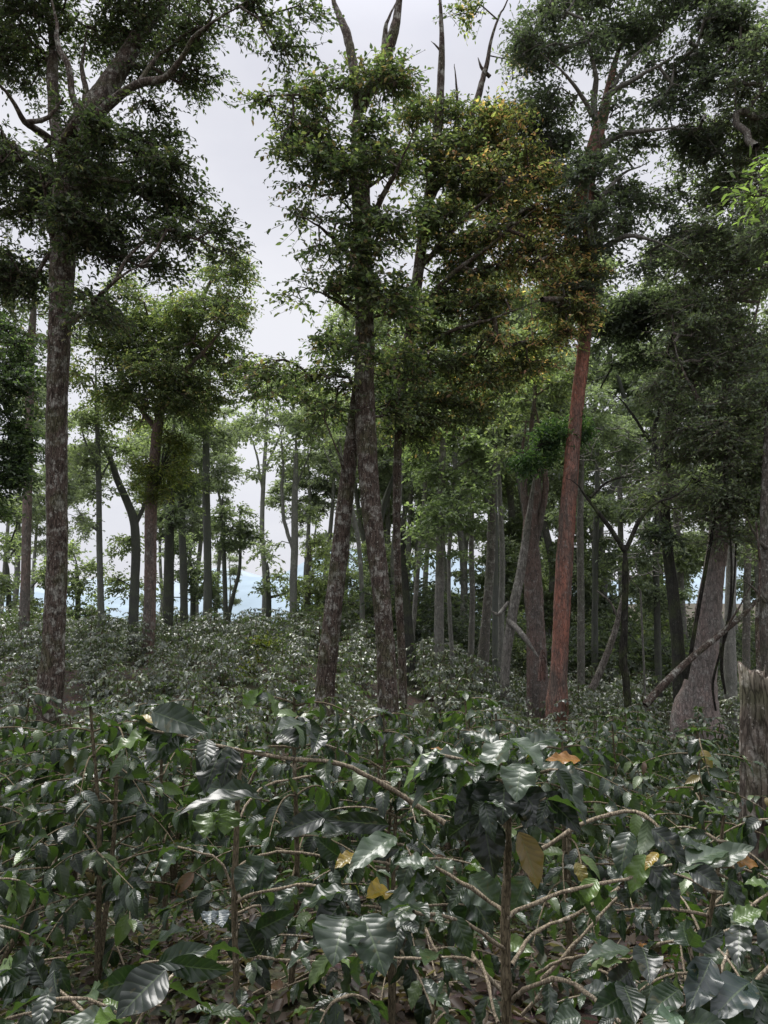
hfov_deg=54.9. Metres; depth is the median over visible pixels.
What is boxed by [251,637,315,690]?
coffee bush
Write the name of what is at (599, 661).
understorey shrub
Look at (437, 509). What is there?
wood tree
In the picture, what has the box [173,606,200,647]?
coffee bush
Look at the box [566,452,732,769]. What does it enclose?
young forked tree
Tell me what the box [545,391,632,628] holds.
tree
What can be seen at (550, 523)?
tree
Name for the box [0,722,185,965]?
coffee bush
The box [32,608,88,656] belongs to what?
coffee bush
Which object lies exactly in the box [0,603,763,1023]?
ground
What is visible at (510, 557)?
tree
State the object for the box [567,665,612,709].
coffee bush
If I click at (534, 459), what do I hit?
fern tuft
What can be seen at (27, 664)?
coffee bush
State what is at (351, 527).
tree
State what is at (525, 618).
understorey shrub
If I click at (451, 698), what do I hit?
coffee bush
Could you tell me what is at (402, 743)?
coffee bush
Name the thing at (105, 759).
coffee bush
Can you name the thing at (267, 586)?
bushy tree
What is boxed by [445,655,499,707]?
coffee bush
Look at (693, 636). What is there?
vine stem
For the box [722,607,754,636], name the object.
understorey shrub
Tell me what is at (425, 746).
coffee bush
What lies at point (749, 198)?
bright sprig tree
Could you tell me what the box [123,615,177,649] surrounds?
coffee bush
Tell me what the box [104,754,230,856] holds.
coffee bush
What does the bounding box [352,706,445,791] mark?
coffee bush
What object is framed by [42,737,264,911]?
coffee bush
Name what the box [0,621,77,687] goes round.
coffee bush
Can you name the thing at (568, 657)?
understorey shrub
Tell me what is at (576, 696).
coffee bush
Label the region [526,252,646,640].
tree
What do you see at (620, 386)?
tree
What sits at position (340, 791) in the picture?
coffee bush
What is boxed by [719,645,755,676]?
understorey shrub
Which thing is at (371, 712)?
coffee bush
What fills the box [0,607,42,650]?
coffee bush
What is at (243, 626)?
coffee bush
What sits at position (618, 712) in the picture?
coffee bush
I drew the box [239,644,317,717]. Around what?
coffee bush
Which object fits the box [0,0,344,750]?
shade tree
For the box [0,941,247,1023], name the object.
coffee bush
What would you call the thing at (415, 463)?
wood tree
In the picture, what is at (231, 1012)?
coffee bush
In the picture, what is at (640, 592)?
tree
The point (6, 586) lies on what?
bushy tree
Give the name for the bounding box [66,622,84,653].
coffee bush
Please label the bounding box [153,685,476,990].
coffee bush
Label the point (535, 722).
coffee bush
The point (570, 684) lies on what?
coffee bush
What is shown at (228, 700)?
coffee bush
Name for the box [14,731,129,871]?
coffee bush
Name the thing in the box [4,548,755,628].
hills
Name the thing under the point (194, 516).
tree
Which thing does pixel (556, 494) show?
tree
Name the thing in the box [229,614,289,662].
coffee bush
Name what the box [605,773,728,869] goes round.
coffee bush
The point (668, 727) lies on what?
coffee bush
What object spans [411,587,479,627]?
understorey shrub
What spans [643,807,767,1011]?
coffee bush
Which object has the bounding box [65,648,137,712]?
coffee bush
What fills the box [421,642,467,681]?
coffee bush
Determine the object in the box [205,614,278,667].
coffee bush
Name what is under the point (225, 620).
coffee bush
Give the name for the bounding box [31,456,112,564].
tree
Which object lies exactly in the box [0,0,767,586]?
sky
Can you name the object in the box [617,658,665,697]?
coffee bush
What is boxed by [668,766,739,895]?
coffee bush
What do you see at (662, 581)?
tree
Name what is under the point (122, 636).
coffee bush
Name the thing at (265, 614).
coffee bush
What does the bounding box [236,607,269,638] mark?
coffee bush
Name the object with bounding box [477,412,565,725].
snapped tree
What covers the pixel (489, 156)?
rusty crown tree
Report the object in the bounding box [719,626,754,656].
understorey shrub
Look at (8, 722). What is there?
coffee bush
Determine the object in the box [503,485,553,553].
tree
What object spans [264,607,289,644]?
coffee bush
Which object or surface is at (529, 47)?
red tree
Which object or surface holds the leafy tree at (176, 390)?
on the ground
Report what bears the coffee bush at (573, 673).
on the ground
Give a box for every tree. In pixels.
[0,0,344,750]
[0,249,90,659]
[0,312,46,530]
[0,440,45,634]
[0,492,45,638]
[1,384,94,605]
[11,463,76,594]
[19,416,95,520]
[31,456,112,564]
[37,441,112,552]
[42,533,117,647]
[44,235,265,663]
[68,367,138,644]
[68,406,161,656]
[101,419,201,622]
[120,418,211,558]
[124,481,202,618]
[128,419,204,649]
[139,531,227,635]
[140,415,219,647]
[151,412,237,624]
[158,406,239,618]
[164,450,216,574]
[169,349,253,634]
[191,442,251,617]
[199,497,271,619]
[212,554,246,606]
[213,0,448,783]
[218,357,331,612]
[223,361,343,635]
[226,528,258,620]
[247,544,358,629]
[258,433,338,604]
[270,405,339,579]
[277,530,332,624]
[280,407,360,546]
[286,393,391,603]
[288,269,425,755]
[290,271,457,587]
[290,499,354,601]
[315,408,377,635]
[319,316,448,644]
[320,296,427,556]
[320,367,411,607]
[332,380,392,556]
[335,340,416,534]
[339,366,453,588]
[344,374,429,580]
[351,478,414,552]
[374,0,625,719]
[381,493,435,549]
[389,434,464,639]
[391,407,507,698]
[400,527,416,687]
[401,466,464,594]
[402,312,519,620]
[406,447,463,613]
[415,464,480,602]
[422,461,462,592]
[427,424,503,693]
[430,265,594,615]
[431,445,486,562]
[436,143,574,636]
[436,376,549,707]
[437,381,514,677]
[457,322,591,690]
[462,347,558,690]
[465,328,601,583]
[468,290,615,656]
[473,295,596,727]
[476,473,521,616]
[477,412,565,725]
[477,483,542,615]
[479,411,550,601]
[492,0,767,734]
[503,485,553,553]
[504,285,614,620]
[510,254,647,633]
[510,447,607,508]
[511,373,607,567]
[516,492,555,559]
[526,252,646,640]
[527,467,593,616]
[544,412,653,700]
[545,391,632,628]
[547,408,643,623]
[548,325,663,641]
[548,378,639,701]
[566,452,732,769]
[567,347,657,596]
[569,275,724,702]
[579,425,701,720]
[600,332,693,633]
[601,280,716,631]
[611,467,697,711]
[615,233,767,645]
[615,239,767,647]
[623,464,691,548]
[629,86,767,760]
[682,440,744,543]
[686,0,767,675]
[688,380,763,624]
[693,481,744,650]
[698,489,751,669]
[703,299,767,423]
[707,146,767,269]
[723,366,765,606]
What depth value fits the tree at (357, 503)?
35.27 m
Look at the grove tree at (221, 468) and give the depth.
26.02 m
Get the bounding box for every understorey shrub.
[266,588,431,645]
[310,587,421,617]
[325,552,458,640]
[358,573,483,654]
[393,608,480,658]
[394,606,466,643]
[410,580,459,620]
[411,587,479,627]
[422,612,479,654]
[433,615,491,668]
[453,619,551,683]
[454,606,574,639]
[454,611,549,669]
[491,641,526,677]
[504,622,571,647]
[514,636,618,677]
[517,605,576,631]
[517,608,591,632]
[519,626,610,690]
[548,606,686,667]
[568,653,641,683]
[569,608,721,691]
[628,639,686,675]
[631,612,694,634]
[653,618,738,651]
[718,641,755,687]
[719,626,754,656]
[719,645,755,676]
[719,655,755,688]
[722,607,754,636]
[735,627,754,651]
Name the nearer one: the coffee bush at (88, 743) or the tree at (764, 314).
the coffee bush at (88, 743)
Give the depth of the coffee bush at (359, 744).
9.65 m
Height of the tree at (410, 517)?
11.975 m
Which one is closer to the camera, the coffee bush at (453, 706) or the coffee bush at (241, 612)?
the coffee bush at (453, 706)
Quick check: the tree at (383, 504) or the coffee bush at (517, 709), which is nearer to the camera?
the coffee bush at (517, 709)
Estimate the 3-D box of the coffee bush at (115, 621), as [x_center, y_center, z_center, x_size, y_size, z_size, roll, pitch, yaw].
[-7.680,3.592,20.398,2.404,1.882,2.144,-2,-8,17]
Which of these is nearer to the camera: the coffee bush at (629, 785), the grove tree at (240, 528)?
the coffee bush at (629, 785)
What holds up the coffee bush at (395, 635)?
on the ground
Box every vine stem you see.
[684,472,719,679]
[711,465,738,710]
[720,463,732,693]
[755,522,761,670]
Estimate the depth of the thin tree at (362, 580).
23.44 m
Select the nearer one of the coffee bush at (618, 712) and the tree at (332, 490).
the coffee bush at (618, 712)
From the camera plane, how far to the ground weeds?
3.76 m
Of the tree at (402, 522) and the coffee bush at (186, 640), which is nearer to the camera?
the coffee bush at (186, 640)
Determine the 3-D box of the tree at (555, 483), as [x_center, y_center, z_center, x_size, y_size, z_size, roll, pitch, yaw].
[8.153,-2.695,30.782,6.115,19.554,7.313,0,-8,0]
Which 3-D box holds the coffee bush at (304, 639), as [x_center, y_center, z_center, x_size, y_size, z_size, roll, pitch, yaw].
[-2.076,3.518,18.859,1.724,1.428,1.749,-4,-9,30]
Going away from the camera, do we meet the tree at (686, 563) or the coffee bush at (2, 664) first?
the coffee bush at (2, 664)
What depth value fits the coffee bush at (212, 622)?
22.27 m
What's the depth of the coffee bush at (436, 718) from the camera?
6.03 m
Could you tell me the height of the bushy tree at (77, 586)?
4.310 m
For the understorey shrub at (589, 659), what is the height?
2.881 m
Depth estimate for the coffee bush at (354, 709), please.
13.37 m
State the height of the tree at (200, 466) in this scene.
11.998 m
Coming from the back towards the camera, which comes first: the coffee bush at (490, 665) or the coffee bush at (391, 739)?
the coffee bush at (490, 665)
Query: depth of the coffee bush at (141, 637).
19.15 m
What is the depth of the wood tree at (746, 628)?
19.72 m
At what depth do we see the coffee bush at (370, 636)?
23.17 m
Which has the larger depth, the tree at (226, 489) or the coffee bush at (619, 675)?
the tree at (226, 489)
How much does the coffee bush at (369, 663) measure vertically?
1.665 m
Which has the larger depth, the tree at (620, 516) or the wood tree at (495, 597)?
the tree at (620, 516)
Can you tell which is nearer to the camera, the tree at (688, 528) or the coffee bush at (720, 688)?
the coffee bush at (720, 688)
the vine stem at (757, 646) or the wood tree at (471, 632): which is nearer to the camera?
the vine stem at (757, 646)
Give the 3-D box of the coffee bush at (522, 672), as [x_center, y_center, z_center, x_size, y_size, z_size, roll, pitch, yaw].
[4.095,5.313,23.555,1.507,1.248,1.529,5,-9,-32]
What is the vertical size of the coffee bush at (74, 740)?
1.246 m
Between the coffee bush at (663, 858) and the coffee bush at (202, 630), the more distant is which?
the coffee bush at (202, 630)
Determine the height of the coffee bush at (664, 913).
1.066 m
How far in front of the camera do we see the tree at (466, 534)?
37.95 m
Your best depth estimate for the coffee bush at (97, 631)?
21.65 m
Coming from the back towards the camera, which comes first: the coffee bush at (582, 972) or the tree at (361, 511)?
the tree at (361, 511)
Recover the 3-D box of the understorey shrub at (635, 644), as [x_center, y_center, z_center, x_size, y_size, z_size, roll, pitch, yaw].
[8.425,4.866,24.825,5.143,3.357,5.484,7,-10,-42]
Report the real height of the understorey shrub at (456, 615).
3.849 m
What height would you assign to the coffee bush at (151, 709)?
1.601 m
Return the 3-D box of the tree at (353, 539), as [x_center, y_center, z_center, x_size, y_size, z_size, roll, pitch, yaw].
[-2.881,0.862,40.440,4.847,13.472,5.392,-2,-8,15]
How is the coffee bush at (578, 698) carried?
on the ground
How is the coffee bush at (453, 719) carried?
on the ground
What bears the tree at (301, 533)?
on the ground
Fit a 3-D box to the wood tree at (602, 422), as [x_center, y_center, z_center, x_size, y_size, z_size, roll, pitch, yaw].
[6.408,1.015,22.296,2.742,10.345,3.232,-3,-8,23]
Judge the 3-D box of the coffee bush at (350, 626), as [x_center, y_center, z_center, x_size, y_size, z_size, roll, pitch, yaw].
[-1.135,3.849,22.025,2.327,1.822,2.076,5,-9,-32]
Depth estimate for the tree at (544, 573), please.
43.52 m
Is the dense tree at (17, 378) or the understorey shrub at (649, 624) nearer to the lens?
the dense tree at (17, 378)
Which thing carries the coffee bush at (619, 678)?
on the ground
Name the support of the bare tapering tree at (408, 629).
on the ground
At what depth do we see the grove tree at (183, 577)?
24.90 m
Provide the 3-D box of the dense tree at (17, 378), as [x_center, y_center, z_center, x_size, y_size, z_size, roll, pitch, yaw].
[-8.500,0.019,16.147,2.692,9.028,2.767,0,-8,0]
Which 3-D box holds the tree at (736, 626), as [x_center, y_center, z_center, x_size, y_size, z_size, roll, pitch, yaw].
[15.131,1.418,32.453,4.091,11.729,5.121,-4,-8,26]
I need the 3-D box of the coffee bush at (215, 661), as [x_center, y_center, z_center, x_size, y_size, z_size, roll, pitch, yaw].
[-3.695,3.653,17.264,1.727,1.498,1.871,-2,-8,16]
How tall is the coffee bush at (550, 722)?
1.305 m
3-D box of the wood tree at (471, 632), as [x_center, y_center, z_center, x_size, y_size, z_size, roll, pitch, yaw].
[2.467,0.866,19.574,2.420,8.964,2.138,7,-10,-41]
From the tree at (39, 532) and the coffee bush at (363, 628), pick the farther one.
the tree at (39, 532)
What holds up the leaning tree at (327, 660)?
on the ground
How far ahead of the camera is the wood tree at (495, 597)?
21.87 m
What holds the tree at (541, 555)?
on the ground
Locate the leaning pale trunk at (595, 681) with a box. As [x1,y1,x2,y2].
[588,576,630,690]
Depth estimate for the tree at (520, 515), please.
48.95 m
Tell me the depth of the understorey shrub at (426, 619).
23.70 m
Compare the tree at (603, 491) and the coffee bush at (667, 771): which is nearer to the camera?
the coffee bush at (667, 771)
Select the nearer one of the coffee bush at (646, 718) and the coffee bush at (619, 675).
the coffee bush at (646, 718)
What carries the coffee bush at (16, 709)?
on the ground
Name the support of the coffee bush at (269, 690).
on the ground
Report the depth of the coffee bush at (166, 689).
15.87 m
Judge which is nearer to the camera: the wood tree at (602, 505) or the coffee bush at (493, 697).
the coffee bush at (493, 697)
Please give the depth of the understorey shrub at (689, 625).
31.87 m
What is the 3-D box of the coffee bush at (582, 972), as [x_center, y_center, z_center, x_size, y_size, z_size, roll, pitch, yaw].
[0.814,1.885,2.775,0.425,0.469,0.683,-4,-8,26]
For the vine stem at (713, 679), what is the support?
hanging from the buttress tree at (717, 438)
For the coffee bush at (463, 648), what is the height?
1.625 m
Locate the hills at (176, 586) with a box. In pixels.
[19,568,261,598]
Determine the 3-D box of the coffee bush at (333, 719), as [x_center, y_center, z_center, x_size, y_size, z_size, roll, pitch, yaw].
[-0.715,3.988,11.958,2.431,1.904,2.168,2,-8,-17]
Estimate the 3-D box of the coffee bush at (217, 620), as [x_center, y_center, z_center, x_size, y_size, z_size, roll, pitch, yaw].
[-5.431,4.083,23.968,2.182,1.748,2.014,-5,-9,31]
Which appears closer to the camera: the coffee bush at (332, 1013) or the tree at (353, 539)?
the coffee bush at (332, 1013)
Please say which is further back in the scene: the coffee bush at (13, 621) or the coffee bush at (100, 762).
the coffee bush at (13, 621)
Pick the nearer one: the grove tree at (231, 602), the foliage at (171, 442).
the foliage at (171, 442)
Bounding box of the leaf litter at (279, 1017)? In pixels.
[0,838,764,1023]
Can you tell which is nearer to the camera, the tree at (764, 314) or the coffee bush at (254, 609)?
the coffee bush at (254, 609)
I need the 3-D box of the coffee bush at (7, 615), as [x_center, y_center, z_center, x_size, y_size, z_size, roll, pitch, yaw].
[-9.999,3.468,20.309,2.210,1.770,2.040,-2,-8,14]
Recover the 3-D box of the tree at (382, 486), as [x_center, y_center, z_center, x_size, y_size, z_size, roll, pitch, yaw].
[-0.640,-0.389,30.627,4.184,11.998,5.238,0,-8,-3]
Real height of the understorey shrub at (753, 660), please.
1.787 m
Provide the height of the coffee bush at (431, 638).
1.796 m
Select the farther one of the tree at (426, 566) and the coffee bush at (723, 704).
the tree at (426, 566)
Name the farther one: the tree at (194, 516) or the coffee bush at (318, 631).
the tree at (194, 516)
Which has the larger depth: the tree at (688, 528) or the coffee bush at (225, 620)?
the tree at (688, 528)
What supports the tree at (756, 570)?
on the ground
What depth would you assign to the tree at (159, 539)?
34.70 m
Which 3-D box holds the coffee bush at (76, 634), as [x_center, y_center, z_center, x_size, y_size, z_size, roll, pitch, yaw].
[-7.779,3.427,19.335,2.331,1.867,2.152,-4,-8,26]
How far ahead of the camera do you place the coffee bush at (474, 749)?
4.58 m
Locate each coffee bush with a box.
[0,606,30,659]
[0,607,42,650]
[0,611,69,667]
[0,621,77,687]
[0,644,72,699]
[0,661,13,699]
[0,669,26,714]
[0,674,36,730]
[0,686,82,857]
[0,700,32,762]
[0,701,275,1012]
[0,713,185,881]
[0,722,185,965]
[0,731,40,804]
[0,744,141,945]
[0,871,93,1023]
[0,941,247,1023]
[1,606,41,656]
[1,712,47,787]
[2,762,37,839]
[4,733,68,797]
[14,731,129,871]
[28,694,312,980]
[31,736,119,790]
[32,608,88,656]
[38,718,112,796]
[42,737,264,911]
[53,701,105,745]
[54,735,137,791]
[63,662,161,732]
[65,607,128,667]
[65,608,138,657]
[65,626,140,691]
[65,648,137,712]
[66,618,120,656]
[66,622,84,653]
[75,698,149,768]
[85,721,132,777]
[102,742,172,783]
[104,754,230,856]
[105,619,173,667]
[107,616,127,646]
[108,689,445,1023]
[113,749,184,801]
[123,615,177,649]
[125,614,195,662]
[125,700,186,755]
[126,656,198,711]
[132,640,200,694]
[134,720,212,782]
[138,611,183,646]
[138,692,291,890]
[144,666,237,732]
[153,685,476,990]
[154,624,229,673]
[163,718,290,838]
[167,641,258,709]
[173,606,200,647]
[173,612,239,658]
[178,608,229,652]
[178,725,270,812]
[184,611,233,652]
[185,989,255,1023]
[187,636,262,695]
[193,685,282,753]
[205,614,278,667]
[209,612,240,644]
[214,735,388,916]
[214,767,533,1023]
[215,717,283,797]
[215,750,338,851]
[221,611,268,655]
[221,664,314,742]
[224,616,265,657]
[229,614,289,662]
[229,761,311,872]
[230,609,253,620]
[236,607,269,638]
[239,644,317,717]
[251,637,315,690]
[253,607,288,634]
[256,721,393,811]
[261,622,319,678]
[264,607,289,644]
[272,615,317,645]
[273,610,320,657]
[273,689,376,763]
[274,707,462,914]
[275,672,376,742]
[285,610,353,664]
[285,648,376,715]
[287,729,757,1023]
[290,989,387,1023]
[298,696,407,774]
[299,721,388,818]
[313,611,375,655]
[314,615,355,643]
[314,635,397,693]
[338,618,375,661]
[340,629,397,676]
[342,609,370,637]
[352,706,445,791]
[352,713,452,826]
[357,617,375,648]
[359,698,406,748]
[362,691,593,922]
[369,711,484,793]
[387,712,528,854]
[391,735,431,824]
[393,631,418,666]
[397,637,466,703]
[397,649,449,686]
[397,706,611,926]
[399,711,561,892]
[412,662,487,733]
[415,624,432,667]
[416,636,464,680]
[416,637,462,675]
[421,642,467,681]
[424,978,472,1023]
[429,701,485,766]
[441,654,526,717]
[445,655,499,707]
[448,731,709,1020]
[453,635,489,677]
[469,683,536,732]
[473,693,536,750]
[473,711,509,730]
[474,680,527,730]
[475,646,525,697]
[495,673,526,707]
[501,715,580,778]
[507,699,598,756]
[510,660,525,694]
[510,680,526,722]
[511,761,596,881]
[512,727,591,847]
[513,655,524,684]
[513,741,592,835]
[515,713,720,904]
[519,718,597,769]
[522,699,615,748]
[535,954,642,1023]
[539,721,624,787]
[545,711,616,789]
[545,737,626,829]
[551,876,767,1023]
[555,718,685,856]
[565,805,767,1023]
[567,659,590,686]
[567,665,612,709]
[567,680,604,723]
[567,681,600,714]
[568,684,600,732]
[574,677,666,742]
[576,690,654,744]
[578,726,767,933]
[584,707,685,823]
[585,667,614,694]
[586,658,647,696]
[586,700,678,818]
[591,677,658,715]
[593,707,656,754]
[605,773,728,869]
[606,673,647,701]
[607,708,685,785]
[612,671,670,734]
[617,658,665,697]
[624,726,735,818]
[633,668,670,699]
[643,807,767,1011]
[651,706,739,793]
[653,670,672,711]
[654,687,672,729]
[654,753,767,907]
[655,723,674,760]
[658,722,738,807]
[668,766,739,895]
[675,768,737,835]
[678,740,739,824]
[714,761,739,821]
[717,671,738,721]
[718,690,739,742]
[720,691,739,727]
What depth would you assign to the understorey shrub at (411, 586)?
24.92 m
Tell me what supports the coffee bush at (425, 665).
on the ground
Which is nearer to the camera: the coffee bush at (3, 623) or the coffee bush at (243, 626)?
the coffee bush at (3, 623)
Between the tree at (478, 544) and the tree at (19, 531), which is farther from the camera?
the tree at (478, 544)
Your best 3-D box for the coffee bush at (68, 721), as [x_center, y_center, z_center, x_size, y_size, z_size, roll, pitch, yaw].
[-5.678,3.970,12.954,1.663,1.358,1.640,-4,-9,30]
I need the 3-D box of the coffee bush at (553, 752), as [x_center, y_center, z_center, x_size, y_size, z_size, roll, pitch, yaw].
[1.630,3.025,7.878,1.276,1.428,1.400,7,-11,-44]
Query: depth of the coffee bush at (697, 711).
9.91 m
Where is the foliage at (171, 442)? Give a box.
[119,423,201,507]
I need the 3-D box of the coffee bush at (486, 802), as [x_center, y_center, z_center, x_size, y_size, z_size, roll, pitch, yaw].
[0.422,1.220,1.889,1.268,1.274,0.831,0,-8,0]
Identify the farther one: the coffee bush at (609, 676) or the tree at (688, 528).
the tree at (688, 528)
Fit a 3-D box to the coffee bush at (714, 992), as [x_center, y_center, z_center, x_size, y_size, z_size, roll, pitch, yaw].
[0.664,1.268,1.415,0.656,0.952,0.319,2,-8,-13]
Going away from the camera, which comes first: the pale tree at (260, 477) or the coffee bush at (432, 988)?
the coffee bush at (432, 988)
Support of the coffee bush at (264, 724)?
on the ground
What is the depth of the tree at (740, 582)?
43.35 m
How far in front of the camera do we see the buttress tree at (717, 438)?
15.21 m
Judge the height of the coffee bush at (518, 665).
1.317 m
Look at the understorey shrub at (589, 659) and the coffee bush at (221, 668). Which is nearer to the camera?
the coffee bush at (221, 668)
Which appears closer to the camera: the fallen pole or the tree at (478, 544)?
the fallen pole
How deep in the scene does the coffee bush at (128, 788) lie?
3.31 m
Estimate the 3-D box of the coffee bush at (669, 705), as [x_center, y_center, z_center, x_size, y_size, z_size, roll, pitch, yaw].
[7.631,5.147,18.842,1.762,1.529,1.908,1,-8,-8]
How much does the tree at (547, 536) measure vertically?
17.231 m
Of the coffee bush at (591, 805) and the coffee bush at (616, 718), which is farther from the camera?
the coffee bush at (616, 718)
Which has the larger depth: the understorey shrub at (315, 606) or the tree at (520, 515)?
the tree at (520, 515)
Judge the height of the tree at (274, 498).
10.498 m
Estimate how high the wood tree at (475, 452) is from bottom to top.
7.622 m
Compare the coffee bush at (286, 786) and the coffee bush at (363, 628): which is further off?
the coffee bush at (363, 628)
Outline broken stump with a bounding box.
[737,661,767,904]
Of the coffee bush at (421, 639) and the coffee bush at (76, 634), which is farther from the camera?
the coffee bush at (421, 639)
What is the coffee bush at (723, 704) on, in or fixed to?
on the ground
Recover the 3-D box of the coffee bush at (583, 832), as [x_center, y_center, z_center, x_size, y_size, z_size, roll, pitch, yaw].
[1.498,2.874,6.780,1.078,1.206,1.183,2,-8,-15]
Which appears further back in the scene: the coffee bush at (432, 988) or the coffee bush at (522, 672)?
the coffee bush at (522, 672)
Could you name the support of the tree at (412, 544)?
on the ground
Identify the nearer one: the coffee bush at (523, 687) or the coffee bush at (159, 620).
the coffee bush at (523, 687)
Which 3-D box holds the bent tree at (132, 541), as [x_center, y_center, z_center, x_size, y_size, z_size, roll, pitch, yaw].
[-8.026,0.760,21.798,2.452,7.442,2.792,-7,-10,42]
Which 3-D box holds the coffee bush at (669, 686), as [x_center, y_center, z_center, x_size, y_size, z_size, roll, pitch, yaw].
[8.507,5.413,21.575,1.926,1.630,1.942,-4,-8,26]
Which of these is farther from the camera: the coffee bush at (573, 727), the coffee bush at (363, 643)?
the coffee bush at (363, 643)
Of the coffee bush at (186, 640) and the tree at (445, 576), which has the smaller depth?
the coffee bush at (186, 640)
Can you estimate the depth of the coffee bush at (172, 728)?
2.22 m
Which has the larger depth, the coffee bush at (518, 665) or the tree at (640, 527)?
the tree at (640, 527)
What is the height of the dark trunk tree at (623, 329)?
10.985 m
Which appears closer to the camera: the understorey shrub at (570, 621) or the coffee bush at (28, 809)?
the coffee bush at (28, 809)
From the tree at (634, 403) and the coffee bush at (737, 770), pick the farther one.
the tree at (634, 403)
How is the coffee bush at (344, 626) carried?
on the ground
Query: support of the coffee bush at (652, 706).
on the ground
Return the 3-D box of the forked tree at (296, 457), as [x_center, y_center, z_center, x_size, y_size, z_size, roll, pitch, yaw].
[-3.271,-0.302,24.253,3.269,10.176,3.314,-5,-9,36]
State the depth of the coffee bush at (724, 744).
10.37 m
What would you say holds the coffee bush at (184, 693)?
on the ground
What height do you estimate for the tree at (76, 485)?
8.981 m
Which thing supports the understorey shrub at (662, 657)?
on the ground
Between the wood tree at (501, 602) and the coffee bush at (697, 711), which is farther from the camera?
the wood tree at (501, 602)
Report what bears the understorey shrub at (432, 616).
on the ground
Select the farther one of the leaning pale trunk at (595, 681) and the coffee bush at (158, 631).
the coffee bush at (158, 631)
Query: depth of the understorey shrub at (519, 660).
24.96 m
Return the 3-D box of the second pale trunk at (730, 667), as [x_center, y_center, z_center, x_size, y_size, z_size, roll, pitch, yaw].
[8.641,1.172,17.959,2.466,8.932,2.471,-5,-9,34]
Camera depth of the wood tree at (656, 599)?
21.66 m
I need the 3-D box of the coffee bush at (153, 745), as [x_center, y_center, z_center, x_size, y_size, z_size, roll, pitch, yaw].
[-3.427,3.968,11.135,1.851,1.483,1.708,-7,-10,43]
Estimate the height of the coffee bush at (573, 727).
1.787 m
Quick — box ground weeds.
[0,830,767,1023]
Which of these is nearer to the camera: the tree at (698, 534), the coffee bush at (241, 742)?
the coffee bush at (241, 742)
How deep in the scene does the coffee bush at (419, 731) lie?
9.05 m
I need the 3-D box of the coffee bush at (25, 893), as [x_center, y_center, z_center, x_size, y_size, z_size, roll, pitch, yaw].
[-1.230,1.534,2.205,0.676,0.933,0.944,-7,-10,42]
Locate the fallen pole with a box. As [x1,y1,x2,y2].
[642,581,755,707]
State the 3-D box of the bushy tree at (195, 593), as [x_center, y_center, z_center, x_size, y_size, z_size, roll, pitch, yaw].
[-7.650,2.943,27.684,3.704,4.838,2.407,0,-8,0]
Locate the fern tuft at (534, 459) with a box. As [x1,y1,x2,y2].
[503,408,599,486]
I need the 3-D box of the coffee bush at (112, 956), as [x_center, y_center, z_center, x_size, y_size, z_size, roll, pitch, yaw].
[-1.140,1.700,4.073,1.344,1.355,1.304,-7,-10,43]
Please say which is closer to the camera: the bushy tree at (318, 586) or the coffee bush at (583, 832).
the coffee bush at (583, 832)
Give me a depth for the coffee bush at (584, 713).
16.03 m
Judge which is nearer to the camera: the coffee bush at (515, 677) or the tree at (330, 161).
the tree at (330, 161)
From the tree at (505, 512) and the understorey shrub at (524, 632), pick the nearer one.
the understorey shrub at (524, 632)
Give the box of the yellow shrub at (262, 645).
[233,629,289,678]
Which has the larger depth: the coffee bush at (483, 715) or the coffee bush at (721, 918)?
the coffee bush at (483, 715)
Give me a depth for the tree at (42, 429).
31.18 m
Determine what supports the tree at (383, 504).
on the ground
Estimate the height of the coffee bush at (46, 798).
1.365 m
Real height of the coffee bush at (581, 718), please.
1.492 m
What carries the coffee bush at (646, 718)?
on the ground
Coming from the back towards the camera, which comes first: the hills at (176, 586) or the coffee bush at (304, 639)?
the hills at (176, 586)
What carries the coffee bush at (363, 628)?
on the ground
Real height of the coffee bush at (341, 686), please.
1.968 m
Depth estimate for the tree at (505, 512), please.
47.38 m
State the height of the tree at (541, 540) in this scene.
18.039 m
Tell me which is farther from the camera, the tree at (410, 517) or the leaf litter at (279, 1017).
the tree at (410, 517)
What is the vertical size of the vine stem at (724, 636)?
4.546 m
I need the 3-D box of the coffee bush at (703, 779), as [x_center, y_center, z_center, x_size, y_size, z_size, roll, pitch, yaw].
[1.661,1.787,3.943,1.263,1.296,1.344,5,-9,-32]
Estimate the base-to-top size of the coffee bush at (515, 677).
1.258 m
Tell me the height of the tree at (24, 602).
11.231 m
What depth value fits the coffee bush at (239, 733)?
8.73 m
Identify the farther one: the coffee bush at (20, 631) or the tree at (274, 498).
the tree at (274, 498)
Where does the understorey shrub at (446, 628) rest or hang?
on the ground
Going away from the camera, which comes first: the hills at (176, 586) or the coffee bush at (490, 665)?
the coffee bush at (490, 665)
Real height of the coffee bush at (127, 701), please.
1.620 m
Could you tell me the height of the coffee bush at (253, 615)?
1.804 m
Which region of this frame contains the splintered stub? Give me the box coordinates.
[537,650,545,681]
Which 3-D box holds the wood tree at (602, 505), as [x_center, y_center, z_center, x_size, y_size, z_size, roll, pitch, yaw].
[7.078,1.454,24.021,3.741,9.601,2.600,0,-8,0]
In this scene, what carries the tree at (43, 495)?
on the ground
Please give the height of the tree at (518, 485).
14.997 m
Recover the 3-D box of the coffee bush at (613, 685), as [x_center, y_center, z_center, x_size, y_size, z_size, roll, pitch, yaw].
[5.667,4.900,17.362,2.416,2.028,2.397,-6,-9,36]
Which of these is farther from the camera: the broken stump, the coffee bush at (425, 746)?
the coffee bush at (425, 746)
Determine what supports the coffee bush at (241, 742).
on the ground
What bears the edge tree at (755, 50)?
on the ground

